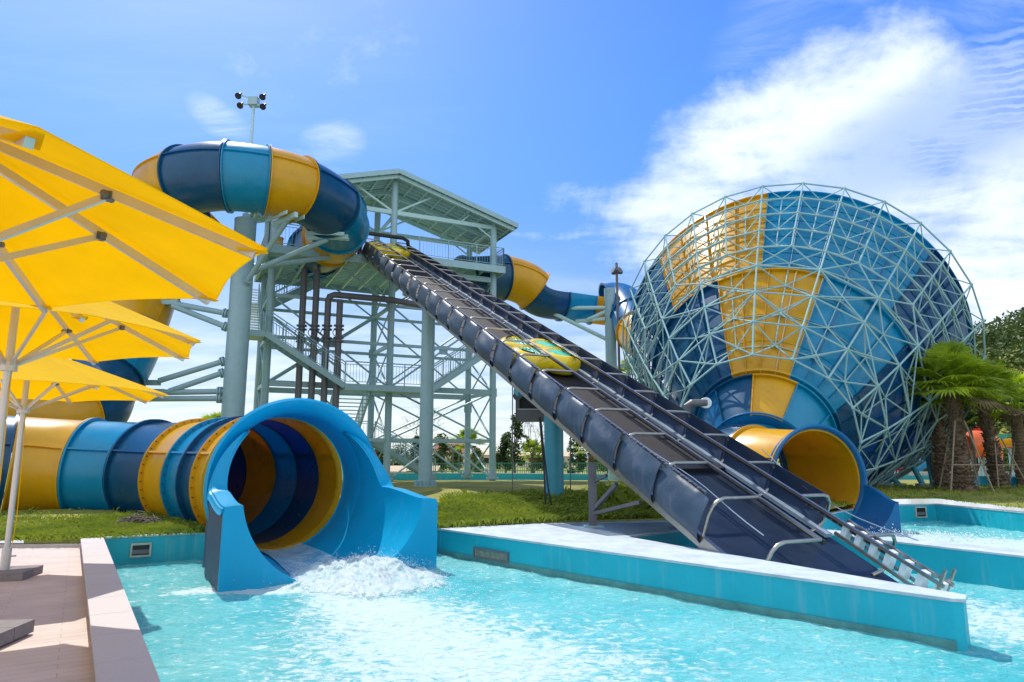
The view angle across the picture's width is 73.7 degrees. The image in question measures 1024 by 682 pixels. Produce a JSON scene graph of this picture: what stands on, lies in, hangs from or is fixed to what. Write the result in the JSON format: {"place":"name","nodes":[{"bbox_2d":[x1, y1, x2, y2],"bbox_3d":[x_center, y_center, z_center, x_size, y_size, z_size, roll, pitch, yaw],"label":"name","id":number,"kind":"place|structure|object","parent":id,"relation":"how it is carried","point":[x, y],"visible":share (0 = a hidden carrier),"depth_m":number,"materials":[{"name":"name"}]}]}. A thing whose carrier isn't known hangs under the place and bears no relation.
{"place":"outdoors","nodes":[
{"label":"outdoors","id":0,"kind":"place"},
{"bbox_2d":[0,547,95,681],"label":"paved deck","id":1,"kind":"structure","parent":0,"point":[56,644],"depth_m":7.14,"materials":[{"name":"beige concrete"}]},
{"bbox_2d":[0,543,80,547],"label":"deck kerb","id":2,"kind":"structure","parent":1,"relation":"on","point":[40,545],"depth_m":12.67,"materials":[{"name":"beige concrete"}]},
{"bbox_2d":[0,355,167,581],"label":"patio umbrella","id":3,"kind":"object","parent":1,"relation":"on","point":[53,379],"visible":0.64,"depth_m":9.81,"materials":[{"name":"fabric"}]},
{"bbox_2d":[0,301,200,645],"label":"patio umbrella","id":4,"kind":"object","parent":1,"relation":"on","point":[94,333],"visible":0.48,"depth_m":7.33,"materials":[{"name":"fabric"}]},
{"bbox_2d":[80,537,160,681],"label":"pool edge wall","id":5,"kind":"structure","parent":1,"relation":"on","point":[120,651],"depth_m":6.20,"materials":[{"name":"beige concrete"}]},
{"bbox_2d":[0,115,267,312],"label":"patio umbrella","id":6,"kind":"object","parent":1,"relation":"on","point":[78,225],"visible":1,"depth_m":3.88,"materials":[{"name":"fabric"}]},
{"bbox_2d":[390,466,441,472],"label":"park building","id":7,"kind":"structure","parent":0,"point":[394,469],"depth_m":50.02,"materials":[{"name":"white concrete"}]},
{"bbox_2d":[403,398,444,455],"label":"bare tree","id":8,"kind":"object","parent":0,"point":[419,423],"visible":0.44,"depth_m":61.18,"materials":[{"name":"plant"}]},
{"bbox_2d":[434,443,470,467],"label":"park building","id":9,"kind":"structure","parent":0,"point":[437,447],"depth_m":92.80,"materials":[{"name":"white concrete"}]},
{"bbox_2d":[470,451,496,465],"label":"park building","id":10,"kind":"structure","parent":0,"point":[486,456],"depth_m":105.78,"materials":[{"name":"white concrete"}]},
{"bbox_2d":[0,456,1023,542],"bbox_3d":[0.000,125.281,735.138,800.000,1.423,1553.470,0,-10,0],"label":"lawn","id":11,"kind":"structure","parent":0,"point":[451,486],"depth_m":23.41,"materials":[{"name":"green plant"}]},
{"bbox_2d":[114,511,170,523],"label":"dry clippings","id":12,"kind":"object","parent":11,"relation":"on","point":[140,518],"visible":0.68,"depth_m":15.07,"materials":[{"name":"plant"}]},
{"bbox_2d":[202,411,220,418],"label":"fan palm","id":13,"kind":"object","parent":11,"relation":"on","point":[214,415],"visible":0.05,"depth_m":47.29,"materials":[{"name":"green plant"}]},
{"bbox_2d":[0,139,437,591],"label":"raft slide","id":14,"kind":"object","parent":11,"relation":"on","point":[234,484],"visible":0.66,"depth_m":17.82,"materials":[{"name":"blue plastic"}]},
{"bbox_2d":[259,543,338,577],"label":"flowing water","id":15,"kind":"structure","parent":14,"relation":"on","point":[297,555],"depth_m":13.42,"materials":[{"name":"liquid"}]},
{"bbox_2d":[146,210,348,416],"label":"support pillar","id":16,"kind":"structure","parent":11,"relation":"on","point":[230,395],"depth_m":30.89,"materials":[{"name":"metal"}]},
{"bbox_2d":[235,92,266,212],"bbox_3d":[-12.560,-9.041,32.605,1.540,6.140,0.688,0,-10,0],"label":"floodlight mast","id":17,"kind":"object","parent":16,"relation":"on","point":[253,102],"visible":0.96,"depth_m":32.96,"materials":[{"name":"metal"}]},
{"bbox_2d":[374,444,391,464],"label":"background tree","id":18,"kind":"object","parent":11,"relation":"on","point":[381,456],"visible":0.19,"depth_m":60.69,"materials":[{"name":"green plant"}]},
{"bbox_2d":[249,168,518,480],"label":"stair tower","id":19,"kind":"structure","parent":11,"relation":"on","point":[447,217],"depth_m":39.17,"materials":[{"name":"metal"}]},
{"bbox_2d":[275,237,283,244],"bbox_3d":[-11.891,-4.994,34.809,0.480,0.550,0.480,0,-10,0],"label":"safety barrel","id":20,"kind":"object","parent":19,"relation":"on","point":[279,239],"visible":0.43,"depth_m":34.65,"materials":[{"name":"yellow plastic"}]},
{"bbox_2d":[295,268,307,397],"bbox_3d":[-11.035,1.622,35.330,0.540,11.119,0.707,0,-10,0],"label":"water pipe","id":21,"kind":"object","parent":19,"relation":"attached to","point":[301,325],"visible":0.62,"depth_m":35.71,"materials":[{"name":"brown metal"}]},
{"bbox_2d":[308,269,320,398],"bbox_3d":[-10.356,1.646,35.325,0.540,11.059,0.707,0,-10,0],"label":"water pipe","id":22,"kind":"object","parent":19,"relation":"attached to","point":[314,329],"visible":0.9,"depth_m":35.63,"materials":[{"name":"brown metal"}]},
{"bbox_2d":[332,299,343,408],"bbox_3d":[-9.078,2.460,35.189,0.540,9.438,0.707,0,-10,0],"label":"water pipe","id":23,"kind":"object","parent":19,"relation":"attached to","point":[338,337],"visible":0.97,"depth_m":35.48,"materials":[{"name":"brown metal"}]},
{"bbox_2d":[320,292,421,402],"bbox_3d":[-7.215,2.381,36.084,5.922,9.879,0.751,3,-10,-19],"label":"water pipe","id":24,"kind":"object","parent":19,"relation":"attached to","point":[326,337],"visible":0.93,"depth_m":35.89,"materials":[{"name":"metal"}]},
{"bbox_2d":[390,443,408,465],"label":"background tree","id":25,"kind":"object","parent":11,"relation":"on","point":[395,463],"visible":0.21,"depth_m":62.96,"materials":[{"name":"green plant"}]},
{"bbox_2d":[407,435,418,465],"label":"background tree","id":26,"kind":"object","parent":11,"relation":"on","point":[412,453],"visible":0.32,"depth_m":59.16,"materials":[{"name":"green plant"}]},
{"bbox_2d":[407,463,462,472],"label":"net fence","id":27,"kind":"object","parent":11,"relation":"on","point":[444,471],"visible":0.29,"depth_m":49.15,"materials":[{"name":"green metal"}]},
{"bbox_2d":[432,432,454,472],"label":"background tree","id":28,"kind":"object","parent":11,"relation":"on","point":[441,452],"visible":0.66,"depth_m":61.09,"materials":[{"name":"green plant"}]},
{"bbox_2d":[452,450,453,472],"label":"lamp post","id":29,"kind":"object","parent":11,"relation":"on","point":[452,459],"visible":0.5,"depth_m":59.11,"materials":[{"name":"grey metal"}]},
{"bbox_2d":[446,444,463,470],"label":"background tree","id":30,"kind":"object","parent":11,"relation":"on","point":[455,460],"visible":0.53,"depth_m":73.74,"materials":[{"name":"green plant"}]},
{"bbox_2d":[450,428,484,450],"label":"fan palm","id":31,"kind":"object","parent":11,"relation":"on","point":[462,434],"visible":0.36,"depth_m":55.15,"materials":[{"name":"green plant"}]},
{"bbox_2d":[470,447,484,471],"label":"background tree","id":32,"kind":"object","parent":11,"relation":"on","point":[473,457],"visible":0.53,"depth_m":68.73,"materials":[{"name":"green plant"}]},
{"bbox_2d":[460,462,519,472],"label":"net fence","id":33,"kind":"object","parent":11,"relation":"on","point":[504,463],"visible":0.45,"depth_m":51.13,"materials":[{"name":"green metal"}]},
{"bbox_2d":[488,446,511,468],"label":"background tree","id":34,"kind":"object","parent":11,"relation":"on","point":[498,451],"visible":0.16,"depth_m":83.78,"materials":[{"name":"green plant"}]},
{"bbox_2d":[496,432,511,472],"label":"background tree","id":35,"kind":"object","parent":11,"relation":"on","point":[501,455],"visible":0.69,"depth_m":56.89,"materials":[{"name":"green plant"}]},
{"bbox_2d":[390,473,620,480],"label":"pool wall","id":36,"kind":"structure","parent":11,"relation":"on","point":[476,476],"depth_m":45.13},
{"bbox_2d":[501,413,529,472],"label":"background tree","id":37,"kind":"object","parent":11,"relation":"on","point":[518,431],"visible":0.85,"depth_m":55.40,"materials":[{"name":"green plant"}]},
{"bbox_2d":[520,437,541,472],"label":"fan palm","id":38,"kind":"object","parent":11,"relation":"on","point":[532,445],"visible":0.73,"depth_m":58.83,"materials":[{"name":"green plant"}]},
{"bbox_2d":[522,422,543,472],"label":"bare tree","id":39,"kind":"object","parent":11,"relation":"on","point":[529,440],"visible":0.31,"depth_m":55.85,"materials":[{"name":"plant"}]},
{"bbox_2d":[527,452,542,469],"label":"background tree","id":40,"kind":"object","parent":11,"relation":"on","point":[539,460],"visible":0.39,"depth_m":78.54,"materials":[{"name":"green plant"}]},
{"bbox_2d":[454,254,638,480],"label":"feeder flume","id":41,"kind":"object","parent":11,"relation":"on","point":[521,283],"visible":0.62,"depth_m":43.67,"materials":[{"name":"plastic"}]},
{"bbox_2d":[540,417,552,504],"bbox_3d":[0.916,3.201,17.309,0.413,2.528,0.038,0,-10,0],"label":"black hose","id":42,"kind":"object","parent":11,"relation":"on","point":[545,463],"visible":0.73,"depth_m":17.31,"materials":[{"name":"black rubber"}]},
{"bbox_2d":[520,462,599,473],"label":"net fence","id":43,"kind":"object","parent":11,"relation":"on","point":[541,470],"visible":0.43,"depth_m":51.12,"materials":[{"name":"green metal"}]},
{"bbox_2d":[566,438,587,473],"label":"background tree","id":44,"kind":"object","parent":11,"relation":"on","point":[579,458],"visible":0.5,"depth_m":56.98,"materials":[{"name":"green plant"}]},
{"bbox_2d":[573,443,594,461],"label":"fan palm","id":45,"kind":"object","parent":11,"relation":"on","point":[590,456],"visible":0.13,"depth_m":54.75,"materials":[{"name":"green plant"}]},
{"bbox_2d":[587,463,607,473],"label":"net fence","id":46,"kind":"object","parent":11,"relation":"on","point":[600,471],"visible":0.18,"depth_m":49.13,"materials":[{"name":"green metal"}]},
{"bbox_2d":[592,458,606,470],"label":"background tree","id":47,"kind":"object","parent":11,"relation":"on","point":[597,468],"visible":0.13,"depth_m":73.48,"materials":[{"name":"green plant"}]},
{"bbox_2d":[593,458,607,472],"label":"background tree","id":48,"kind":"object","parent":11,"relation":"on","point":[594,459],"visible":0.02,"depth_m":64.61,"materials":[{"name":"green plant"}]},
{"bbox_2d":[611,263,622,370],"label":"floodlight mast","id":49,"kind":"object","parent":11,"relation":"on","point":[616,270],"visible":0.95,"depth_m":41.97,"materials":[{"name":"grey metal"}]},
{"bbox_2d":[617,360,633,376],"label":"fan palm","id":50,"kind":"object","parent":11,"relation":"on","point":[624,368],"visible":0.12,"depth_m":58.19,"materials":[{"name":"green plant"}]},
{"bbox_2d":[357,231,956,591],"bbox_3d":[-0.951,-0.800,23.795,3.066,14.640,30.156,4,-11,-25],"label":"raft conveyor","id":51,"kind":"object","parent":11,"relation":"on","point":[700,483],"visible":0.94,"depth_m":14.73,"materials":[{"name":"blue metal"}]},
{"bbox_2d":[367,241,409,259],"bbox_3d":[-6.744,-4.934,37.127,2.225,0.629,2.218,4,14,-25],"label":"raft","id":52,"kind":"object","parent":51,"relation":"on","point":[401,250],"visible":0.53,"depth_m":36.41,"materials":[{"name":"yellow plastic"}]},
{"bbox_2d":[512,387,512,491],"bbox_3d":[0.015,2.751,20.832,0.032,3.617,0.028,0,-10,0],"label":"hanging cable","id":53,"kind":"object","parent":51,"relation":"hanging from","point":[512,439],"visible":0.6,"depth_m":20.78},
{"bbox_2d":[513,394,543,421],"bbox_3d":[0.672,1.639,21.356,1.285,1.780,0.585,0,-10,0],"label":"equipment box","id":54,"kind":"object","parent":51,"relation":"attached to","point":[527,410],"visible":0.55,"depth_m":20.98,"materials":[{"name":"grey plastic"}]},
{"bbox_2d":[500,336,580,375],"bbox_3d":[0.778,0.420,20.145,2.225,0.629,2.218,4,14,-25],"label":"raft","id":55,"kind":"object","parent":51,"relation":"on","point":[560,355],"visible":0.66,"depth_m":19.47,"materials":[{"name":"yellow plastic"}]},
{"bbox_2d":[539,417,545,504],"bbox_3d":[0.774,3.035,17.337,0.180,2.191,0.038,0,-10,0],"label":"black hose","id":56,"kind":"object","parent":51,"relation":"hanging from","point":[543,463],"visible":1,"depth_m":17.31,"materials":[{"name":"black rubber"}]},
{"bbox_2d":[570,437,570,489],"bbox_3d":[1.729,3.618,20.179,0.062,1.738,0.031,0,-10,0],"label":"hanging cable","id":57,"kind":"object","parent":51,"relation":"hanging from","point":[570,463],"visible":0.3,"depth_m":20.16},
{"bbox_2d":[622,182,986,532],"bbox_3d":[13.431,-0.131,28.916,15.032,14.807,20.164,0,-10,0],"label":"funnel slide","id":58,"kind":"object","parent":11,"relation":"on","point":[830,414],"visible":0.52,"depth_m":27.35,"materials":[{"name":"paint"}]},
{"bbox_2d":[911,459,926,471],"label":"play slide","id":59,"kind":"object","parent":11,"relation":"on","point":[921,467],"visible":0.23,"depth_m":47.69,"materials":[{"name":"plastic"}]},
{"bbox_2d":[928,416,963,481],"bbox_3d":[18.881,4.160,30.659,1.950,4.714,2.459,5,-11,-28],"label":"bushy tree","id":60,"kind":"object","parent":11,"relation":"on","point":[931,459],"visible":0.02,"depth_m":30.50,"materials":[{"name":"green plant"}]},
{"bbox_2d":[881,472,1014,498],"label":"pool wall","id":61,"kind":"structure","parent":11,"relation":"on","point":[911,476],"depth_m":46.12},
{"bbox_2d":[920,383,992,488],"bbox_3d":[17.909,3.312,28.593,3.881,5.646,3.677,8,-13,-40],"label":"fan palm","id":62,"kind":"object","parent":11,"relation":"on","point":[939,440],"visible":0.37,"depth_m":28.25,"materials":[{"name":"plant"}]},
{"bbox_2d":[899,338,1016,491],"bbox_3d":[17.064,2.836,26.524,4.065,5.968,4.462,0,-10,0],"label":"fan palm","id":63,"kind":"object","parent":11,"relation":"on","point":[957,364],"visible":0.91,"depth_m":25.97,"materials":[{"name":"green plant"}]},
{"bbox_2d":[950,406,977,460],"bbox_3d":[21.062,4.412,32.868,2.521,5.000,2.539,0,-10,0],"label":"bushy tree","id":64,"kind":"object","parent":11,"relation":"on","point":[969,417],"visible":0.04,"depth_m":32.37,"materials":[{"name":"green plant"}]},
{"bbox_2d":[939,420,994,491],"bbox_3d":[17.094,4.393,25.931,1.474,2.718,1.476,-3,-10,16],"label":"palm prop","id":65,"kind":"object","parent":11,"relation":"on","point":[972,464],"visible":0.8,"depth_m":25.72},
{"bbox_2d":[963,403,980,475],"bbox_3d":[22.693,4.362,33.740,2.114,5.346,3.289,-6,-11,33],"label":"bushy tree","id":66,"kind":"object","parent":11,"relation":"on","point":[973,450],"visible":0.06,"depth_m":33.55,"materials":[{"name":"green plant"}]},
{"bbox_2d":[966,426,995,473],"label":"play slide","id":67,"kind":"object","parent":11,"relation":"on","point":[978,429],"depth_m":43.13,"materials":[{"name":"plastic"}]},
{"bbox_2d":[943,356,1023,488],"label":"fan palm","id":68,"kind":"object","parent":11,"relation":"on","point":[989,433],"visible":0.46,"depth_m":28.42,"materials":[{"name":"green plant"}]},
{"bbox_2d":[966,431,1002,475],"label":"play slide","id":69,"kind":"object","parent":11,"relation":"on","point":[978,438],"visible":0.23,"depth_m":40.95,"materials":[{"name":"plastic"}]},
{"bbox_2d":[979,399,1009,431],"bbox_3d":[24.390,4.527,34.859,2.480,5.426,2.698,0,-10,0],"label":"bushy tree","id":70,"kind":"object","parent":11,"relation":"on","point":[998,425],"visible":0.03,"depth_m":34.67,"materials":[{"name":"green plant"}]},
{"bbox_2d":[966,367,1023,487],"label":"fan palm","id":71,"kind":"object","parent":11,"relation":"on","point":[1017,428],"visible":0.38,"depth_m":29.97,"materials":[{"name":"green plant"}]},
{"bbox_2d":[973,476,1016,486],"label":"blue wall","id":72,"kind":"structure","parent":11,"relation":"on","point":[982,480],"depth_m":31.21,"materials":[{"name":"blue paint"}]},
{"bbox_2d":[978,438,1011,475],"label":"play slide","id":73,"kind":"object","parent":11,"relation":"on","point":[1008,442],"visible":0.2,"depth_m":45.12,"materials":[{"name":"plastic"}]},
{"bbox_2d":[975,438,1023,489],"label":"palm prop","id":74,"kind":"object","parent":11,"relation":"on","point":[997,465],"visible":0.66,"depth_m":28.17,"materials":[{"name":"wood"}]},
{"bbox_2d":[998,434,1010,462],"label":"play slide","id":75,"kind":"object","parent":11,"relation":"on","point":[1004,436],"visible":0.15,"depth_m":49.89,"materials":[{"name":"plastic"}]},
{"bbox_2d":[1002,447,1008,471],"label":"background tree","id":76,"kind":"object","parent":11,"relation":"on","point":[1006,459],"visible":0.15,"depth_m":56.48,"materials":[{"name":"green plant"}]},
{"bbox_2d":[1002,447,1014,471],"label":"background tree","id":77,"kind":"object","parent":11,"relation":"on","point":[1005,451],"visible":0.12,"depth_m":55.50,"materials":[{"name":"green plant"}]},
{"bbox_2d":[1007,446,1013,471],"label":"play slide","id":78,"kind":"object","parent":11,"relation":"on","point":[1009,448],"visible":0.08,"depth_m":47.30,"materials":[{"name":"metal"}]},
{"bbox_2d":[998,372,1023,423],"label":"bushy tree","id":79,"kind":"object","parent":11,"relation":"on","point":[1022,407],"visible":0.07,"depth_m":32.91,"materials":[{"name":"green plant"}]},
{"bbox_2d":[1000,420,1023,467],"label":"bushy tree","id":80,"kind":"object","parent":11,"relation":"on","point":[1008,423],"visible":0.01,"depth_m":35.74,"materials":[{"name":"green plant"}]},
{"bbox_2d":[1009,442,1023,484],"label":"palm prop","id":81,"kind":"object","parent":11,"relation":"on","point":[1011,467],"visible":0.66,"depth_m":29.90,"materials":[{"name":"wood"}]},
{"bbox_2d":[0,0,1023,542],"label":"sky","id":82,"kind":"structure","parent":0,"point":[596,128],"materials":[{"name":"blue"}]},
{"bbox_2d":[515,452,569,466],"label":"park building","id":83,"kind":"structure","parent":0,"point":[566,456],"depth_m":96.38,"materials":[{"name":"white concrete"}]},
{"bbox_2d":[115,518,1023,681],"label":"pool water","id":84,"kind":"structure","parent":0,"point":[194,625],"depth_m":7.90,"materials":[{"name":"blue liquid"}]},
{"bbox_2d":[105,532,204,565],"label":"pool wall","id":85,"kind":"structure","parent":84,"relation":"in","point":[178,547],"depth_m":13.34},
{"bbox_2d":[130,542,151,557],"bbox_3d":[-7.147,4.024,13.144,0.360,0.260,0.050,5,-11,-28],"label":"pool skimmer","id":86,"kind":"object","parent":85,"relation":"attached to","point":[140,549],"visible":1,"depth_m":13.13,"materials":[{"name":"white plastic"}]},
{"bbox_2d":[277,555,450,600],"bbox_3d":[-2.071,3.743,10.918,4.465,0.396,5.281,6,-11,-30],"label":"splash foam","id":87,"kind":"object","parent":84,"relation":"on","point":[322,585],"visible":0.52,"depth_m":11.03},
{"bbox_2d":[437,527,439,552],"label":"pool wall","id":88,"kind":"structure","parent":84,"relation":"in","point":[437,539],"depth_m":14.51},
{"bbox_2d":[244,524,1023,637],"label":"water droplets","id":89,"kind":"object","parent":84,"relation":"on","point":[950,538],"visible":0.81,"depth_m":11.60,"materials":[{"name":"liquid"}]},
{"bbox_2d":[438,520,970,650],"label":"wall","id":90,"kind":"structure","parent":84,"relation":"in","point":[662,557],"depth_m":9.70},
{"bbox_2d":[473,547,508,563],"bbox_3d":[-0.406,4.112,13.125,0.050,0.200,1.050,8,-13,-41],"label":"wall grate","id":91,"kind":"object","parent":90,"relation":"attached to","point":[492,555],"visible":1,"depth_m":13.10,"materials":[{"name":"grey metal"}]},
{"bbox_2d":[822,504,1023,531],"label":"pool wall","id":92,"kind":"structure","parent":84,"relation":"in","point":[1009,520],"depth_m":20.23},
{"bbox_2d":[914,507,926,517],"bbox_3d":[13.000,5.443,21.708,0.420,0.340,0.050,2,-10,-13],"label":"pool skimmer","id":93,"kind":"object","parent":92,"relation":"attached to","point":[920,512],"visible":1,"depth_m":21.70,"materials":[{"name":"white plastic"}]},
{"bbox_2d":[828,530,1023,589],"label":"lane divider","id":94,"kind":"object","parent":84,"relation":"in","point":[999,567],"visible":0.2,"depth_m":11.29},
{"bbox_2d":[777,329,1023,464],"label":"hill","id":95,"kind":"structure","parent":0,"point":[1015,369],"depth_m":98.17,"materials":[{"name":"plant"}]},
{"bbox_2d":[778,306,1023,462],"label":"hill forest","id":96,"kind":"object","parent":95,"relation":"on","point":[993,333],"visible":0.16,"depth_m":106.09,"materials":[{"name":"green plant"}]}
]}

